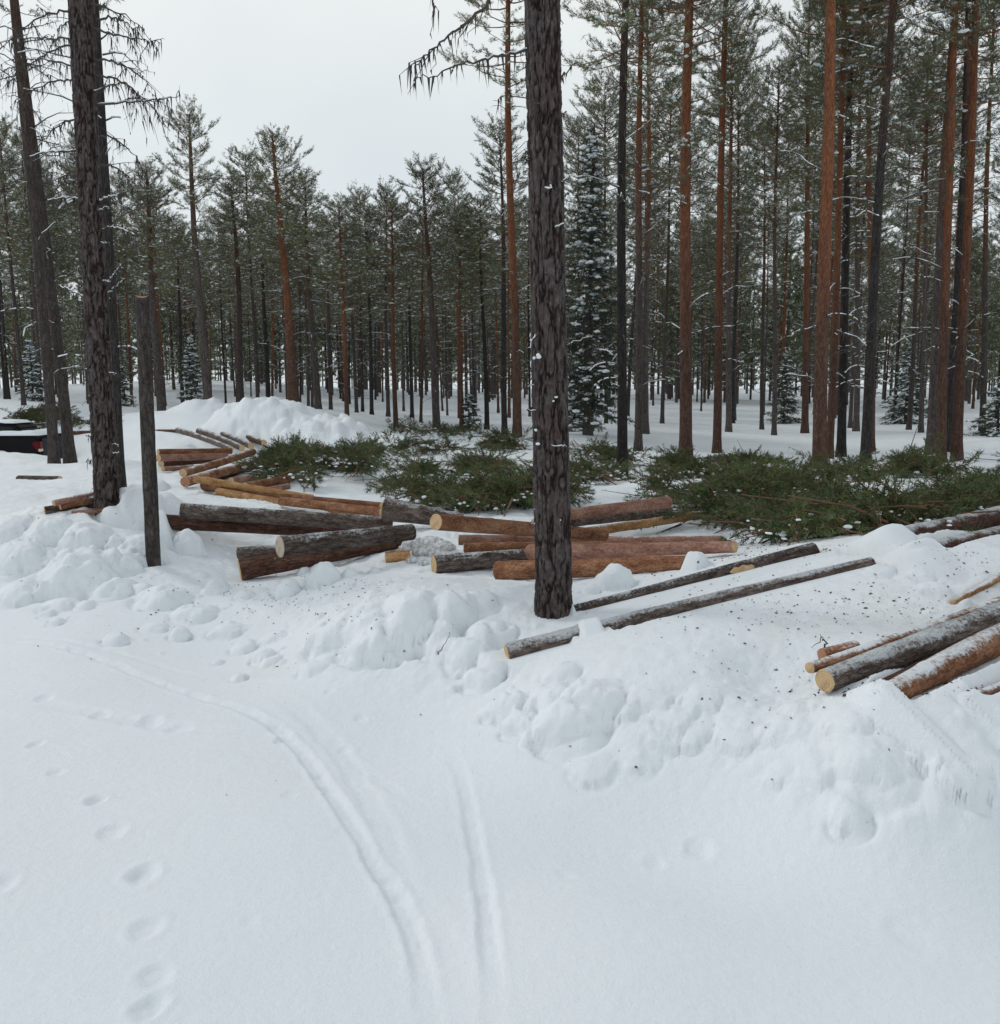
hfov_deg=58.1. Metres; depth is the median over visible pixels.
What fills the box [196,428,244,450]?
pine log
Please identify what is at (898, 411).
spruce tree
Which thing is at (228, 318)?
pine tree
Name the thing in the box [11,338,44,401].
spruce tree
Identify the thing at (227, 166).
pine tree
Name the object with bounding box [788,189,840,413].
pine tree
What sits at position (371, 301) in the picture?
pine tree
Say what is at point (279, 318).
pine tree
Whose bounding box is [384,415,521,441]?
slash heap
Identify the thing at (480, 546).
pine log
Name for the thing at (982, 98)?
pine tree
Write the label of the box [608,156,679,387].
pine tree
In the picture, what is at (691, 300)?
pine tree
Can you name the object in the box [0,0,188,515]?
pine tree
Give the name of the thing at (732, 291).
pine tree
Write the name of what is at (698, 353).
pine tree
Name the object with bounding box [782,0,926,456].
pine tree
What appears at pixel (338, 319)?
pine tree
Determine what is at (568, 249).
pine tree
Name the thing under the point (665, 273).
pine tree
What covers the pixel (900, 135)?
pine tree
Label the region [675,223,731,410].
pine tree
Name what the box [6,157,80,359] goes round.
pine tree
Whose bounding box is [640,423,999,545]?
slash heap
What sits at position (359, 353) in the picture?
pine tree
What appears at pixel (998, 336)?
pine tree
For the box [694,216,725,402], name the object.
pine tree
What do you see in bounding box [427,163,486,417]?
pine tree
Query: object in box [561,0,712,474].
pine tree
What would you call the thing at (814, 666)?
pine log
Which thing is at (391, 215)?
pine tree
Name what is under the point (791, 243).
pine tree
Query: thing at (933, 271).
pine tree
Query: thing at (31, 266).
pine tree
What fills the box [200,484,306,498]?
pine log
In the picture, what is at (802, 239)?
pine tree
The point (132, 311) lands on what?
pine tree
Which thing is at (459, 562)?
pine log
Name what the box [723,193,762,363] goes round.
pine tree
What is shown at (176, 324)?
pine tree
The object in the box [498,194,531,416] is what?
pine tree
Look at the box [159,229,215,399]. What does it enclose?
pine tree
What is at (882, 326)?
pine tree
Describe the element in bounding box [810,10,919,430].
pine tree
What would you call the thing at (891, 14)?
pine tree
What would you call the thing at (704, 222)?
pine tree
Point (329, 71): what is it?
sky
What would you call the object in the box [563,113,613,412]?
pine tree
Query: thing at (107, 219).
pine tree
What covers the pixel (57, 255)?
pine tree
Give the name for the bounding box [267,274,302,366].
pine tree
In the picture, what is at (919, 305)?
pine tree
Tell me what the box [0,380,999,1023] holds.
snow ground
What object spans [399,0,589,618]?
pine tree
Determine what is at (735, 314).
pine tree
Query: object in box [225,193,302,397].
pine tree
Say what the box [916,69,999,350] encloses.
pine tree
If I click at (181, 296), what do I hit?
pine tree
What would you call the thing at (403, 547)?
snow lump
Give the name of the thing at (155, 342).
pine tree
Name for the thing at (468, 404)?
spruce tree
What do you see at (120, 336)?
pine tree
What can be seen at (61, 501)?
pine log
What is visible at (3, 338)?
pine tree
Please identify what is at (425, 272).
pine tree
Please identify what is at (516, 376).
pine tree
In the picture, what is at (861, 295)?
pine tree
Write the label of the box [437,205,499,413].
pine tree
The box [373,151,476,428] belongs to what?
pine tree
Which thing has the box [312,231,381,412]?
pine tree
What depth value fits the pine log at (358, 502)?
10.12 m
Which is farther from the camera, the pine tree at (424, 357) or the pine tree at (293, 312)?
the pine tree at (424, 357)
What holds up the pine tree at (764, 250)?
on the snow ground
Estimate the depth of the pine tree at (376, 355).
78.88 m
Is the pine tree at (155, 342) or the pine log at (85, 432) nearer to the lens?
the pine log at (85, 432)
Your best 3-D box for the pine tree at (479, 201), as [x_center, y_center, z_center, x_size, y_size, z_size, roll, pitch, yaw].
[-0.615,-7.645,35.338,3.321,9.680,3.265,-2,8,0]
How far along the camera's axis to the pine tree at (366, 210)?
38.97 m
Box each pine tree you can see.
[0,0,80,463]
[0,0,86,463]
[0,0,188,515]
[0,110,51,404]
[0,122,71,394]
[0,157,25,398]
[0,172,23,398]
[0,181,65,375]
[0,195,23,398]
[0,211,27,391]
[1,237,27,381]
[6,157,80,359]
[8,233,37,367]
[11,0,174,487]
[16,266,68,394]
[20,204,74,399]
[24,205,76,396]
[27,187,75,351]
[29,175,76,365]
[42,127,120,358]
[52,185,88,403]
[53,162,120,366]
[54,205,120,359]
[55,153,86,399]
[55,193,119,338]
[79,231,146,359]
[109,167,157,404]
[111,205,133,358]
[112,153,191,410]
[112,221,143,398]
[114,178,190,405]
[114,260,133,372]
[117,271,141,377]
[120,283,140,369]
[122,180,177,378]
[130,216,174,395]
[132,240,167,391]
[140,211,210,402]
[153,93,229,399]
[155,228,208,400]
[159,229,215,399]
[160,270,187,388]
[165,299,190,357]
[166,259,208,394]
[166,280,196,364]
[170,241,199,391]
[171,282,208,386]
[176,244,225,372]
[181,169,287,401]
[186,209,253,403]
[190,237,235,390]
[191,293,220,365]
[206,229,247,396]
[208,142,284,397]
[210,235,266,401]
[219,268,249,364]
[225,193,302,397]
[226,261,268,396]
[229,241,274,380]
[231,124,321,401]
[242,249,291,395]
[255,186,301,398]
[257,245,280,388]
[265,230,312,401]
[266,280,298,393]
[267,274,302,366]
[269,165,343,408]
[269,273,313,397]
[272,211,325,401]
[275,227,346,405]
[288,211,363,409]
[289,256,334,407]
[294,301,306,394]
[295,268,333,364]
[296,190,398,415]
[297,306,320,389]
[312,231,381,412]
[313,282,332,391]
[315,258,353,398]
[317,277,359,401]
[324,179,384,411]
[325,274,366,403]
[336,200,404,414]
[336,291,380,396]
[345,190,432,427]
[346,290,380,396]
[350,175,419,416]
[355,243,384,379]
[358,245,395,401]
[361,265,390,399]
[362,299,389,396]
[367,247,407,383]
[372,277,380,390]
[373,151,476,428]
[378,214,444,417]
[379,231,425,410]
[384,210,458,422]
[397,266,415,394]
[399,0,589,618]
[403,276,439,384]
[410,234,427,394]
[411,291,435,394]
[413,249,453,410]
[417,200,473,415]
[417,232,456,407]
[423,203,498,425]
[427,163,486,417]
[434,274,451,397]
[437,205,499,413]
[438,0,570,436]
[442,190,524,429]
[442,263,478,375]
[443,262,487,410]
[447,205,496,412]
[449,252,485,401]
[449,280,481,410]
[453,108,530,433]
[463,240,489,402]
[475,287,500,401]
[476,236,507,399]
[476,244,511,412]
[477,265,506,397]
[486,216,529,417]
[490,236,524,378]
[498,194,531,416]
[499,193,529,388]
[517,244,531,397]
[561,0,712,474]
[561,66,656,423]
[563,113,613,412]
[564,204,592,369]
[564,214,576,275]
[565,247,616,430]
[566,0,721,450]
[566,177,616,366]
[581,0,702,433]
[582,197,609,393]
[597,195,635,406]
[606,120,677,415]
[607,189,643,345]
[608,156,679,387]
[610,270,635,371]
[620,0,777,458]
[626,69,719,423]
[626,217,675,373]
[629,211,678,405]
[642,230,677,378]
[655,113,717,384]
[664,223,713,384]
[664,229,706,376]
[670,0,784,452]
[670,227,713,384]
[672,215,715,382]
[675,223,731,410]
[676,4,783,431]
[690,181,716,403]
[692,47,773,422]
[692,250,715,401]
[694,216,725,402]
[699,195,756,386]
[703,299,742,363]
[704,146,762,420]
[711,220,753,380]
[714,195,759,406]
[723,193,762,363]
[724,108,811,429]
[728,44,844,434]
[739,206,796,412]
[751,109,818,413]
[754,0,915,458]
[758,0,861,432]
[760,212,810,383]
[770,0,879,464]
[772,62,855,373]
[778,134,855,384]
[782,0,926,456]
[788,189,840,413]
[790,0,957,463]
[791,264,816,403]
[798,178,861,414]
[799,247,832,380]
[802,0,948,451]
[803,208,866,414]
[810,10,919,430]
[810,159,865,384]
[810,261,849,359]
[815,164,866,417]
[816,150,907,427]
[839,270,864,404]
[840,239,885,374]
[842,160,914,392]
[854,235,896,376]
[860,266,897,379]
[864,82,942,418]
[865,24,992,432]
[872,41,984,429]
[875,270,899,391]
[876,244,912,402]
[878,202,932,404]
[882,0,996,454]
[883,0,999,451]
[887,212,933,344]
[889,0,999,460]
[891,212,936,410]
[893,0,995,458]
[895,162,956,414]
[906,200,936,371]
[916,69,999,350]
[922,0,999,432]
[929,254,975,379]
[930,224,976,382]
[951,236,994,384]
[966,229,999,408]
[972,142,999,409]
[972,246,994,360]
[981,98,999,303]
[981,217,999,268]
[988,246,999,372]
[989,255,999,379]
[990,257,999,387]
[992,282,999,349]
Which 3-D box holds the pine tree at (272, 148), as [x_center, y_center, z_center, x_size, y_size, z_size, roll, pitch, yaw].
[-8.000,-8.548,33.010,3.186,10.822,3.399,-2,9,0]
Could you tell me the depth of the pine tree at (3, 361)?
40.91 m
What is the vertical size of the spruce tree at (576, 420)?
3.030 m
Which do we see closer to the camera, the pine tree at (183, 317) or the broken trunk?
the broken trunk
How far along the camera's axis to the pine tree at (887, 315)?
71.48 m
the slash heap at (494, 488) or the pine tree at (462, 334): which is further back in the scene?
the pine tree at (462, 334)
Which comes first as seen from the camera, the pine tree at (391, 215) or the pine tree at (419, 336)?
the pine tree at (391, 215)
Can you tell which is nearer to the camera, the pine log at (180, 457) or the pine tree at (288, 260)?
the pine log at (180, 457)
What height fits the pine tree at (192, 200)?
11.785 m
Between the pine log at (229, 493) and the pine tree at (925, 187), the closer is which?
the pine log at (229, 493)
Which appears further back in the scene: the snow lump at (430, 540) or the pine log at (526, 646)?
the snow lump at (430, 540)
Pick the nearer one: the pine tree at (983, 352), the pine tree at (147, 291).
the pine tree at (983, 352)
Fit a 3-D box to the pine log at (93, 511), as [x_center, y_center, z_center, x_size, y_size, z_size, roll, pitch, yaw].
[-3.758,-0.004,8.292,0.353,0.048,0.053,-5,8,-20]
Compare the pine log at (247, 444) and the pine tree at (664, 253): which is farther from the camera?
the pine tree at (664, 253)
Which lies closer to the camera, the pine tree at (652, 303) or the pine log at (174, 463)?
the pine log at (174, 463)
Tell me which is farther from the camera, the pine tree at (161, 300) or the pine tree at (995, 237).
the pine tree at (161, 300)
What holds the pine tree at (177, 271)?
on the snow ground
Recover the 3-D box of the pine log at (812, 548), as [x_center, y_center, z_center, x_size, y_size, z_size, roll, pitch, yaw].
[1.187,0.422,5.436,1.553,0.122,0.128,-13,8,-6]
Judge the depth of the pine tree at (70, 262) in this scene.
47.71 m
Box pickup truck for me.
[0,419,62,458]
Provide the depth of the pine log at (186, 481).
13.97 m
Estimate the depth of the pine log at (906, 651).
3.89 m
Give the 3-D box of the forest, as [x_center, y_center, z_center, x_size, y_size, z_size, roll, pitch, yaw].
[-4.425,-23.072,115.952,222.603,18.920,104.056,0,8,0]
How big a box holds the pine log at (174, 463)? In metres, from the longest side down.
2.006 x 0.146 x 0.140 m
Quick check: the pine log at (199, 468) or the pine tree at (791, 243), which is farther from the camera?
the pine tree at (791, 243)
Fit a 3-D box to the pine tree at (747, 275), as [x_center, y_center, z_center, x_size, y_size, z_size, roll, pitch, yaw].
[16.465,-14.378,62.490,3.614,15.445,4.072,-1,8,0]
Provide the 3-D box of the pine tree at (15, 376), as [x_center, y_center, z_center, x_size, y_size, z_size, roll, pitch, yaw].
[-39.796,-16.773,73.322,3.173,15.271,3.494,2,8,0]
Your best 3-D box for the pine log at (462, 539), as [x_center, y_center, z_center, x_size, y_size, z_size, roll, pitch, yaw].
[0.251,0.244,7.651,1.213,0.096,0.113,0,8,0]
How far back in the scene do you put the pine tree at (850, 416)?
36.89 m
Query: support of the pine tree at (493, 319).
on the snow ground
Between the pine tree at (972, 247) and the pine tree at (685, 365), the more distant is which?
the pine tree at (972, 247)
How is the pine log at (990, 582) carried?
on the snow ground
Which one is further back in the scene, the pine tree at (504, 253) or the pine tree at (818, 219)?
the pine tree at (818, 219)
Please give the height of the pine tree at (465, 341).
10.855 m
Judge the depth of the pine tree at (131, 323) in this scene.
70.19 m
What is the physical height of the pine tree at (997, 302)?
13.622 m
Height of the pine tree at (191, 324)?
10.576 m
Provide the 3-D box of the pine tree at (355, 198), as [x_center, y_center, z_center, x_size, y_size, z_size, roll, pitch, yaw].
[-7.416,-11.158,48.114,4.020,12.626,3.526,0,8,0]
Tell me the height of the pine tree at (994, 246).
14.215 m
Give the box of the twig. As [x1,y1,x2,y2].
[811,635,827,647]
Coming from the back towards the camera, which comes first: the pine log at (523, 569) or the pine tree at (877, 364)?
the pine tree at (877, 364)
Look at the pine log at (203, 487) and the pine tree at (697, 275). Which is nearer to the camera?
the pine log at (203, 487)
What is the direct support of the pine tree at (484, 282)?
on the snow ground
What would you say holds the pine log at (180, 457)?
on the pine log at (174, 463)
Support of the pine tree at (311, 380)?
on the snow ground
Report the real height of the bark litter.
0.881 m
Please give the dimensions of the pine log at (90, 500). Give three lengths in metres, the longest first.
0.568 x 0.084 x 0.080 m
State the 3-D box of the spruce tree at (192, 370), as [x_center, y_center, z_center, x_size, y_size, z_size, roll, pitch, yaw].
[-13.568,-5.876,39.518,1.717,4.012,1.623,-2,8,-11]
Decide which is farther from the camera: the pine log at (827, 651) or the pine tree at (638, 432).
the pine tree at (638, 432)
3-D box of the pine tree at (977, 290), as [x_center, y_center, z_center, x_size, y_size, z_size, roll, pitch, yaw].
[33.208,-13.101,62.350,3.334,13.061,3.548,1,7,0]
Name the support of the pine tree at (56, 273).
on the snow ground
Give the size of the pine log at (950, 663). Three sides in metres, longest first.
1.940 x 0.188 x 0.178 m
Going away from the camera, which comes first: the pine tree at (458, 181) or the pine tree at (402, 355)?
the pine tree at (458, 181)
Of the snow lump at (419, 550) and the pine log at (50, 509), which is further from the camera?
the pine log at (50, 509)
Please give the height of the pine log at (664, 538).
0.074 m
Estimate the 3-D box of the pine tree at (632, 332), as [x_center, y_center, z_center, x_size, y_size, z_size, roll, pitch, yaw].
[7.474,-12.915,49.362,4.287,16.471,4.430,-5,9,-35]
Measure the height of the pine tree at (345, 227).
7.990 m
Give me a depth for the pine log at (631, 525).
8.75 m
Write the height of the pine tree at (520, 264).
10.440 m
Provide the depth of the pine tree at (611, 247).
62.36 m
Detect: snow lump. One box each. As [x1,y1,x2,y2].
[397,544,409,550]
[401,537,423,550]
[406,556,417,563]
[411,545,428,556]
[418,559,429,565]
[422,536,443,545]
[424,545,434,550]
[427,548,444,556]
[434,540,455,551]
[440,551,452,554]
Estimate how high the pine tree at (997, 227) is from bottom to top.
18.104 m
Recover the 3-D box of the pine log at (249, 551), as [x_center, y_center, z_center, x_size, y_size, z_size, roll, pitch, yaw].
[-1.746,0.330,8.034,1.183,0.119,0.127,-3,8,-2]
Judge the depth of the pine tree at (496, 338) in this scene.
52.65 m
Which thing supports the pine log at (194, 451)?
on the pine log at (180, 457)
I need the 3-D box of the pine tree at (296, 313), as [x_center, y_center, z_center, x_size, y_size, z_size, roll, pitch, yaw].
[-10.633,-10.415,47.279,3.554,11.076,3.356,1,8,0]
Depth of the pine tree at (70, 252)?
42.03 m
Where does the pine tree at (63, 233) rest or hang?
on the snow ground
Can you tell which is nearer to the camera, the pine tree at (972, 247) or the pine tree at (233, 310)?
the pine tree at (233, 310)
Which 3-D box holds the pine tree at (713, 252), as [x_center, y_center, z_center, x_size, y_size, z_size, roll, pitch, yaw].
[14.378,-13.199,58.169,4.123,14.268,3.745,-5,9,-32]
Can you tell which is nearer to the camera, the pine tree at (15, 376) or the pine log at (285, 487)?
the pine log at (285, 487)
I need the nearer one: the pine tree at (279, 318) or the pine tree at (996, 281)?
the pine tree at (996, 281)
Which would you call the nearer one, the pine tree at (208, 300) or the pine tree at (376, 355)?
the pine tree at (208, 300)
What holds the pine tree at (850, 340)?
on the snow ground
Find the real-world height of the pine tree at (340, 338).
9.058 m
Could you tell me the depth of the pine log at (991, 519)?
6.44 m
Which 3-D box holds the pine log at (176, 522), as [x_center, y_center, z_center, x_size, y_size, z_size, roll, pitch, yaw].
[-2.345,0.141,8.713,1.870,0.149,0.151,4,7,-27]
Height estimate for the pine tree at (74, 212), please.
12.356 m
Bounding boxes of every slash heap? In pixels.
[0,401,122,428]
[216,425,829,533]
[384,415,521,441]
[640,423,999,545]
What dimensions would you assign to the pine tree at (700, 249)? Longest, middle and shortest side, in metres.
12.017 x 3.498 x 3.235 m
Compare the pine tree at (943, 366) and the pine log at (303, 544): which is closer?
the pine log at (303, 544)
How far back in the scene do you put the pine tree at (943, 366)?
19.87 m
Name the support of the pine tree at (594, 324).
on the snow ground
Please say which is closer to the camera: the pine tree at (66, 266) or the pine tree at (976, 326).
the pine tree at (66, 266)
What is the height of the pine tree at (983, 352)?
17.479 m
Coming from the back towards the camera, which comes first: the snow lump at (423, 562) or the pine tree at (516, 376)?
the pine tree at (516, 376)
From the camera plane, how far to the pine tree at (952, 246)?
69.31 m
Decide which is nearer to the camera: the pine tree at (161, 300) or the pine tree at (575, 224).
the pine tree at (575, 224)
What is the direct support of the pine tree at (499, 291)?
on the snow ground
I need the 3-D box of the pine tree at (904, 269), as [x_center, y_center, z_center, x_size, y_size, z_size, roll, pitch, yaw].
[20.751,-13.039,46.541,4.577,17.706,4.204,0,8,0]
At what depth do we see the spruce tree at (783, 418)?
41.42 m
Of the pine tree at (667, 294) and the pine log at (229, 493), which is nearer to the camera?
the pine log at (229, 493)
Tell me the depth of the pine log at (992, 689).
3.62 m
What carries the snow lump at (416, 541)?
on the snow ground
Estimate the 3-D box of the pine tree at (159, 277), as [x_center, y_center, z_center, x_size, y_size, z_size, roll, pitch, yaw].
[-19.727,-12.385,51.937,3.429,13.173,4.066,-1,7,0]
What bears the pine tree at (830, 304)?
on the snow ground
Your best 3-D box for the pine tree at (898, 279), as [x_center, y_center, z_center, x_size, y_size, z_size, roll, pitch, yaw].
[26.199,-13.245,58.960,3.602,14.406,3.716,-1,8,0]
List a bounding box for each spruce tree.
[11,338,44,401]
[120,359,138,406]
[176,332,202,399]
[457,393,481,428]
[565,122,635,435]
[568,367,604,431]
[764,350,801,423]
[878,343,928,424]
[963,378,999,436]
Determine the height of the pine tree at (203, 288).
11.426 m
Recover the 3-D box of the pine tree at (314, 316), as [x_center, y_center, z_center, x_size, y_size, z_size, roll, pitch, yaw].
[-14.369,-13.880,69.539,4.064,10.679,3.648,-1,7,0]
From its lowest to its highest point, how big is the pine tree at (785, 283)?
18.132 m
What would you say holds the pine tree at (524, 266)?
on the snow ground
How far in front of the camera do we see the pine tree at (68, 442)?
18.91 m
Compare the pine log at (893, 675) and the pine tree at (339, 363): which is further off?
the pine tree at (339, 363)
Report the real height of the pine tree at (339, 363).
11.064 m
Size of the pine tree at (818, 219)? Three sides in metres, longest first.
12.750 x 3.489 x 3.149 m
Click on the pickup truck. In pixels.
(19, 435)
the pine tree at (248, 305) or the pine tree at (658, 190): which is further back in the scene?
the pine tree at (248, 305)
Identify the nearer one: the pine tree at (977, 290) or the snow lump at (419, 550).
the snow lump at (419, 550)
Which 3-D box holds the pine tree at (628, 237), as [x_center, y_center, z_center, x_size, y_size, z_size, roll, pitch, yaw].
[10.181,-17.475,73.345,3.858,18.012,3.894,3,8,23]
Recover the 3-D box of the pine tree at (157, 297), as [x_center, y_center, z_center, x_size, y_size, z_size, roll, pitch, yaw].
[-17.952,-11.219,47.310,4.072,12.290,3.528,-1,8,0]
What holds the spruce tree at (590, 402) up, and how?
on the snow ground
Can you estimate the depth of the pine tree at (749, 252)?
42.78 m
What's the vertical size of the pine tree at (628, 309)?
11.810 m
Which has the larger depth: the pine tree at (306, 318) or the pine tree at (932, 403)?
the pine tree at (306, 318)
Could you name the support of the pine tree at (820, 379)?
on the snow ground
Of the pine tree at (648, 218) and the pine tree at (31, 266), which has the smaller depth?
the pine tree at (648, 218)
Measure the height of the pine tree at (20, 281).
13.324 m
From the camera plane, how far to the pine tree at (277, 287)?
49.72 m
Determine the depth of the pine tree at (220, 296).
47.31 m
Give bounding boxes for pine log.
[16,475,62,479]
[44,504,93,513]
[52,492,92,505]
[59,495,93,509]
[71,508,103,513]
[73,429,176,434]
[156,448,232,454]
[156,453,227,461]
[158,459,216,466]
[161,465,193,470]
[166,514,351,534]
[175,427,233,449]
[179,448,255,476]
[179,503,392,528]
[180,461,260,486]
[193,475,313,495]
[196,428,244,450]
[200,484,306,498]
[215,488,370,515]
[217,467,256,479]
[220,432,253,448]
[228,474,267,482]
[236,545,275,558]
[238,542,401,579]
[244,475,290,486]
[246,435,266,445]
[268,484,290,489]
[275,524,416,557]
[278,497,381,515]
[302,496,382,506]
[381,497,463,524]
[385,550,410,562]
[430,514,608,540]
[431,548,527,572]
[458,535,596,544]
[463,541,640,552]
[493,555,685,579]
[504,557,875,658]
[525,540,737,559]
[531,507,672,526]
[570,496,671,519]
[574,542,819,611]
[587,511,706,532]
[606,536,722,541]
[805,596,999,673]
[815,600,999,691]
[817,640,859,658]
[882,652,938,680]
[888,623,999,698]
[905,506,999,534]
[935,526,999,547]
[950,573,999,604]
[978,682,999,694]
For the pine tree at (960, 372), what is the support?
on the snow ground
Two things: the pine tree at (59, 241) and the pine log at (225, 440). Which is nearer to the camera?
the pine log at (225, 440)
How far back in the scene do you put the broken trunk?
7.45 m
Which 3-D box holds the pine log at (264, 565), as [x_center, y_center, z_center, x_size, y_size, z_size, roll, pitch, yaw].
[-1.539,0.362,7.787,1.403,0.186,0.189,-10,9,-19]
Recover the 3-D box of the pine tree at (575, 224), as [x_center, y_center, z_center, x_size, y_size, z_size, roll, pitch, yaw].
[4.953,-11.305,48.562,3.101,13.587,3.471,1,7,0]
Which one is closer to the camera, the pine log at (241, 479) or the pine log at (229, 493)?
the pine log at (229, 493)
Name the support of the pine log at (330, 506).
on the pine log at (229, 493)
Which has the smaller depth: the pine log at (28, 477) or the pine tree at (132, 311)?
the pine log at (28, 477)
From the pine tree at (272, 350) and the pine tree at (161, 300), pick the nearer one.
the pine tree at (272, 350)
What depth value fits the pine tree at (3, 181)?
36.12 m
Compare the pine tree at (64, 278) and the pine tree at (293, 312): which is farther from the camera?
the pine tree at (293, 312)
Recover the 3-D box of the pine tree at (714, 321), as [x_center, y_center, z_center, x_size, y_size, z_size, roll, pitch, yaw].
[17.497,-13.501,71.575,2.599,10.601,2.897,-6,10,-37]
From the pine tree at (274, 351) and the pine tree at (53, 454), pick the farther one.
the pine tree at (274, 351)
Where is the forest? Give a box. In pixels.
[0,202,999,403]
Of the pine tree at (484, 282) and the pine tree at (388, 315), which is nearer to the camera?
the pine tree at (484, 282)
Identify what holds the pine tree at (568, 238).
on the snow ground
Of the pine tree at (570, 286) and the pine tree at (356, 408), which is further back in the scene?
the pine tree at (356, 408)
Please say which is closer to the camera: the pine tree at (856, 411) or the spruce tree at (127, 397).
the pine tree at (856, 411)
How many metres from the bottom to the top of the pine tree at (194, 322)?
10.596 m
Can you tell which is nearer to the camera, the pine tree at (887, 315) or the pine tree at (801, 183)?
the pine tree at (801, 183)
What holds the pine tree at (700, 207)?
on the snow ground
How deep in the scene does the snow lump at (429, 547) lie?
7.65 m
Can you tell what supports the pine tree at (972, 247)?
on the snow ground
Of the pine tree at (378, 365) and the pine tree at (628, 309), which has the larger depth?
the pine tree at (628, 309)
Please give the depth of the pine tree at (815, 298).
66.01 m
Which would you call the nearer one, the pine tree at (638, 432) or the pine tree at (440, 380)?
the pine tree at (638, 432)
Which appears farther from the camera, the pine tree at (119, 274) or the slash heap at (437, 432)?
the pine tree at (119, 274)
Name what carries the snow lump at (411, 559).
on the snow ground
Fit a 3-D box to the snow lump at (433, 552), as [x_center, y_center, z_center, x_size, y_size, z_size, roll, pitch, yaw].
[-0.539,0.357,7.575,0.151,0.111,0.131,0,8,0]
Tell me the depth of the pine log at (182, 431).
23.45 m
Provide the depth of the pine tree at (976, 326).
76.19 m
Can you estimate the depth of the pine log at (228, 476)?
14.67 m
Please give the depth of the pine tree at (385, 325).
40.11 m
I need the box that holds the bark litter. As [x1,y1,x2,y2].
[7,491,991,797]
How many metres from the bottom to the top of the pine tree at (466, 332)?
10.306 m
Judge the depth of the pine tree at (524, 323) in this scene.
76.73 m
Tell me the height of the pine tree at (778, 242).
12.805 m
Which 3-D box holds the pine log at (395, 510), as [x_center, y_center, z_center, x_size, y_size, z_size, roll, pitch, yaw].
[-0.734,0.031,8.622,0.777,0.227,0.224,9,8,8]
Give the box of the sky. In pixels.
[0,0,999,383]
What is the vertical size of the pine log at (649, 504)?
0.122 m
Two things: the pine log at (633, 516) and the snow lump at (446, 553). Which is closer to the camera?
the snow lump at (446, 553)
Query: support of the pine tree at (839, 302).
on the snow ground
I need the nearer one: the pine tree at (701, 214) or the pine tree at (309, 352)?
the pine tree at (701, 214)
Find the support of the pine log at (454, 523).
on the pine log at (600, 550)
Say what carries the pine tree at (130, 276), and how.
on the snow ground
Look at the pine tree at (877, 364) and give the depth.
75.65 m
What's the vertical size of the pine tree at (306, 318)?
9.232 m
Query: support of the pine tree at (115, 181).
on the snow ground
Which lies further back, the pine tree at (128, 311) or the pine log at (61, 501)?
the pine tree at (128, 311)
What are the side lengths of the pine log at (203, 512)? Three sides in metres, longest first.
1.975 x 0.162 x 0.156 m
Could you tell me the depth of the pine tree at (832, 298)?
52.16 m
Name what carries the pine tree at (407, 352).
on the snow ground
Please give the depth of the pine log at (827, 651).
3.96 m
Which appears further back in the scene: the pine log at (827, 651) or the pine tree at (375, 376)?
the pine tree at (375, 376)
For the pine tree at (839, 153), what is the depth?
21.91 m
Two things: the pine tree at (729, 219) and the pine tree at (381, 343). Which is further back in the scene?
the pine tree at (381, 343)
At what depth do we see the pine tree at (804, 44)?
32.53 m
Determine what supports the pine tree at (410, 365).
on the snow ground
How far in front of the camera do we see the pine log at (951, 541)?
5.65 m
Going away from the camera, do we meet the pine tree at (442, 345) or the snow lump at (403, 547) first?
the snow lump at (403, 547)
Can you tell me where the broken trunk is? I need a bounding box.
[135,295,160,566]
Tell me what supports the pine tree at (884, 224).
on the snow ground
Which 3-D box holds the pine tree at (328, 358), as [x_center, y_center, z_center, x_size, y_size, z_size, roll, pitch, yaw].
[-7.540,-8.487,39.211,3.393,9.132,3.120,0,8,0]
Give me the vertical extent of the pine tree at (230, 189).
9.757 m
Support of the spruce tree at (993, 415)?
on the snow ground
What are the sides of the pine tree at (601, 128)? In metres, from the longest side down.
15.668 x 4.641 x 4.400 m
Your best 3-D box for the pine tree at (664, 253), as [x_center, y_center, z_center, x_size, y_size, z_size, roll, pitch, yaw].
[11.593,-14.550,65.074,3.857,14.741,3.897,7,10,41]
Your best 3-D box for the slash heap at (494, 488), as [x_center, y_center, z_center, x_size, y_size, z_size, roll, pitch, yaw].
[-0.071,-0.980,16.730,12.733,1.665,16.450,0,8,0]
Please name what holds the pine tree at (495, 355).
on the snow ground
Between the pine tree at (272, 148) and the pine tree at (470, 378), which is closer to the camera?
the pine tree at (272, 148)
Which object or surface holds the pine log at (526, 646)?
on the snow ground
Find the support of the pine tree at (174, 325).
on the snow ground
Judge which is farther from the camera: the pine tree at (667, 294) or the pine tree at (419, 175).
the pine tree at (667, 294)
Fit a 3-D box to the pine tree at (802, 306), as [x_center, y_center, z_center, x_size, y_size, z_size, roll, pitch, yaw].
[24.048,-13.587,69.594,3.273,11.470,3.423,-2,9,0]
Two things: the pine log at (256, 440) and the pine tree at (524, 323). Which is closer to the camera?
the pine log at (256, 440)
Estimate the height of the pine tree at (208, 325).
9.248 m
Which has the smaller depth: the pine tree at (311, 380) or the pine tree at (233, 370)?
the pine tree at (311, 380)
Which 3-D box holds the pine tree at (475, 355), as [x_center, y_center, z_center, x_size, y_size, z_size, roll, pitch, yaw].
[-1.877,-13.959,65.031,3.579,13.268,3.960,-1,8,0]
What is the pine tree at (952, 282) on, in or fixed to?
on the snow ground
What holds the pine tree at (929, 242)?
on the snow ground
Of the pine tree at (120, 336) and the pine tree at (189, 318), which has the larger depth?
the pine tree at (189, 318)
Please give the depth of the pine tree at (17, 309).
76.25 m
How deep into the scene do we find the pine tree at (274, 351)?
78.29 m
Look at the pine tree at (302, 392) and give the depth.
70.70 m
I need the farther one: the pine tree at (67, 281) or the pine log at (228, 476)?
the pine tree at (67, 281)
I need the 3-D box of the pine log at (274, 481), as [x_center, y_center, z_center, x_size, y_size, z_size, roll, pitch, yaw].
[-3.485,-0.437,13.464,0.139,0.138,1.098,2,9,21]

